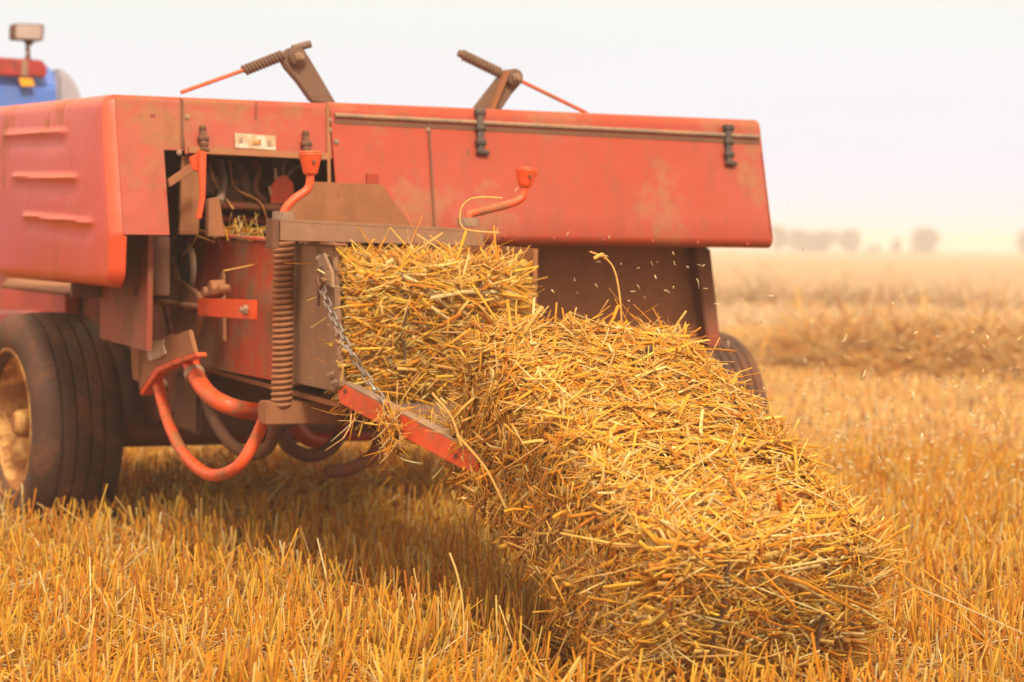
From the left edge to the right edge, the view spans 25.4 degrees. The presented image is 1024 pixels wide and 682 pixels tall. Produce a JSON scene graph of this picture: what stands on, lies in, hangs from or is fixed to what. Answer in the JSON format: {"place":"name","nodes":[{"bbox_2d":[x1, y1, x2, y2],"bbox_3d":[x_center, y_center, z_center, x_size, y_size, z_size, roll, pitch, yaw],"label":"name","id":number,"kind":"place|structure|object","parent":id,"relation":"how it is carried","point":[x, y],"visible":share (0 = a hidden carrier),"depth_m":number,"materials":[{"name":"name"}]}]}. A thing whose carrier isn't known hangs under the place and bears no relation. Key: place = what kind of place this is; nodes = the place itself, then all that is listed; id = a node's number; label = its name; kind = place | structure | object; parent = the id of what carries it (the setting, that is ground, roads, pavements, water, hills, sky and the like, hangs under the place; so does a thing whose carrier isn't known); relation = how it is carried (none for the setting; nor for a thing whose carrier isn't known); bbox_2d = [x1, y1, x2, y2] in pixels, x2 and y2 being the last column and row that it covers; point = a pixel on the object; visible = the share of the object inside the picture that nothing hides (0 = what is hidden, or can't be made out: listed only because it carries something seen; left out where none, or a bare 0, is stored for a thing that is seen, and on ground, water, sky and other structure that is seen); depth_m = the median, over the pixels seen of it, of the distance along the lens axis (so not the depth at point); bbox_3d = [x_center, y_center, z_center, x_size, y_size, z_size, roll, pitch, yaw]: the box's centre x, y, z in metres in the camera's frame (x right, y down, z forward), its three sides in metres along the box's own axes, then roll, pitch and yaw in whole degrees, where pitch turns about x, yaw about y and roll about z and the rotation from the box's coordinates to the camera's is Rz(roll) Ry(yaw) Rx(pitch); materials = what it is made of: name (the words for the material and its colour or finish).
{"place":"outdoors","nodes":[
{"label":"outdoors","id":0,"kind":"place"},
{"bbox_2d":[0,0,1023,248],"label":"sky","id":1,"kind":"structure","parent":0,"point":[884,120],"materials":[{"name":"white"}]},
{"bbox_2d":[1,245,1023,681],"bbox_3d":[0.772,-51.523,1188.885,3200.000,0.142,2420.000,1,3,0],"label":"ground","id":2,"kind":"structure","parent":0,"point":[939,261],"depth_m":138.24,"materials":[{"name":"beige plant"}]},
{"bbox_2d":[0,23,79,106],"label":"tractor","id":3,"kind":"object","parent":2,"relation":"on","point":[27,79],"visible":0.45,"depth_m":9.95,"materials":[{"name":"blue paint"}]},
{"bbox_2d":[97,440,469,558],"bbox_3d":[-0.919,0.447,8.539,1.701,0.489,3.769,0,3,-17],"label":"straw windrow","id":4,"kind":"object","parent":2,"relation":"on","point":[265,466],"visible":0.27,"depth_m":7.40,"materials":[{"name":"yellow plant"}]},
{"bbox_2d":[0,40,772,530],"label":"straw baler","id":5,"kind":"object","parent":2,"relation":"on","point":[128,318],"visible":0.88,"depth_m":6.57,"materials":[{"name":"red paint"}]},
{"bbox_2d":[173,217,262,241],"bbox_3d":[-0.878,-0.310,6.753,0.273,0.116,0.270,0,3,-13],"label":"straw tuft","id":6,"kind":"object","parent":5,"relation":"on","point":[220,237],"visible":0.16,"depth_m":6.73,"materials":[{"name":"yellow plant"}]},
{"bbox_2d":[182,212,265,255],"bbox_3d":[-0.784,-0.308,6.353,0.337,0.146,0.226,0,3,-25],"label":"straw tuft","id":7,"kind":"object","parent":5,"relation":"on","point":[239,231],"visible":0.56,"depth_m":6.35,"materials":[{"name":"yellow plant"}]},
{"bbox_2d":[311,386,456,450],"bbox_3d":[-0.087,0.216,5.419,0.755,0.224,0.553,1,3,9],"label":"straw tuft","id":8,"kind":"object","parent":5,"relation":"on","point":[424,417],"visible":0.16,"depth_m":5.37,"materials":[{"name":"yellow plant"}]},
{"bbox_2d":[363,380,424,476],"bbox_3d":[-0.275,0.210,5.310,0.146,0.232,0.212,1,3,0],"label":"straw tuft","id":9,"kind":"object","parent":5,"relation":"on","point":[393,443],"visible":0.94,"depth_m":5.32,"materials":[{"name":"yellow plant"}]},
{"bbox_2d":[222,196,587,430],"bbox_3d":[-0.292,-0.064,5.920,0.750,0.607,1.310,-1,3,-36],"label":"straw bale","id":10,"kind":"object","parent":5,"relation":"in","point":[408,313],"visible":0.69,"depth_m":5.58},
{"bbox_2d":[0,424,1023,681],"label":"stubble","id":11,"kind":"object","parent":2,"relation":"on","point":[954,544],"visible":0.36,"depth_m":5.53,"materials":[{"name":"yellow plant"}]},
{"bbox_2d":[449,553,1023,671],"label":"loose straw","id":12,"kind":"object","parent":11,"relation":"on","point":[911,584],"visible":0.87,"depth_m":4.70,"materials":[{"name":"yellow plant"}]},
{"bbox_2d":[0,415,1023,681],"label":"straw litter","id":13,"kind":"object","parent":2,"relation":"on","point":[462,657],"visible":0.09,"depth_m":5.31,"materials":[{"name":"yellow plant"}]},
{"bbox_2d":[336,251,923,681],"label":"straw bale","id":14,"kind":"object","parent":2,"relation":"on","point":[666,497],"visible":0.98,"depth_m":4.61},
{"bbox_2d":[359,324,1023,463],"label":"distant stubble","id":15,"kind":"object","parent":2,"relation":"on","point":[859,410],"visible":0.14,"depth_m":11.73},
{"bbox_2d":[772,225,790,251],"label":"tree","id":16,"kind":"object","parent":2,"relation":"on","point":[780,237],"visible":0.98,"depth_m":298.94,"materials":[{"name":"grey plant"}]},
{"bbox_2d":[789,228,810,251],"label":"tree","id":17,"kind":"object","parent":2,"relation":"on","point":[798,238],"visible":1,"depth_m":307.19,"materials":[{"name":"grey plant"}]},
{"bbox_2d":[803,232,814,251],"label":"tree","id":18,"kind":"object","parent":2,"relation":"on","point":[808,246],"visible":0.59,"depth_m":314.98,"materials":[{"name":"grey plant"}]},
{"bbox_2d":[811,230,839,252],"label":"tree","id":19,"kind":"object","parent":2,"relation":"on","point":[824,240],"visible":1,"depth_m":299.07,"materials":[{"name":"grey plant"}]},
{"bbox_2d":[836,228,862,252],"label":"tree","id":20,"kind":"object","parent":2,"relation":"on","point":[849,240],"visible":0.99,"depth_m":307.08,"materials":[{"name":"grey plant"}]},
{"bbox_2d":[712,269,1023,330],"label":"distant stubble","id":21,"kind":"object","parent":2,"relation":"on","point":[801,278],"visible":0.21,"depth_m":44.87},
{"bbox_2d":[713,260,1023,315],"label":"straw windrow","id":22,"kind":"object","parent":2,"relation":"on","point":[733,295],"visible":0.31,"depth_m":32.50,"materials":[{"name":"beige plant"}]},
{"bbox_2d":[718,281,1023,399],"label":"straw windrow","id":23,"kind":"object","parent":2,"relation":"on","point":[878,349],"visible":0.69,"depth_m":14.89,"materials":[{"name":"beige plant"}]},
{"bbox_2d":[865,245,880,252],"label":"tree","id":24,"kind":"object","parent":2,"relation":"on","point":[871,249],"visible":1,"depth_m":315.47,"materials":[{"name":"grey plant"}]},
{"bbox_2d":[890,238,900,253],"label":"tree","id":25,"kind":"object","parent":2,"relation":"on","point":[896,244],"visible":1,"depth_m":299.37,"materials":[{"name":"grey plant"}]},
{"bbox_2d":[772,372,1023,526],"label":"flying chaff","id":26,"kind":"object","parent":2,"relation":"on","point":[888,492],"visible":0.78,"depth_m":7.02,"materials":[{"name":"beige plant"}]},
{"bbox_2d":[909,227,940,253],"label":"tree","id":27,"kind":"object","parent":2,"relation":"on","point":[924,236],"visible":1,"depth_m":307.03,"materials":[{"name":"grey plant"}]},
{"bbox_2d":[1015,231,1023,254],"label":"tree","id":28,"kind":"object","parent":2,"relation":"on","point":[1019,242],"visible":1,"depth_m":315.35,"materials":[{"name":"grey plant"}]},
{"bbox_2d":[386,190,802,330],"bbox_3d":[0.195,-0.115,5.521,0.926,0.485,1.015,3,3,37],"label":"flying chaff","id":29,"kind":"object","parent":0,"point":[655,277],"visible":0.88,"depth_m":5.49,"materials":[{"name":"beige plant"}]},
{"bbox_2d":[727,294,1022,574],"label":"flying chaff","id":30,"kind":"object","parent":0,"point":[921,436],"visible":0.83,"depth_m":7.03,"materials":[{"name":"beige plant"}]}
]}

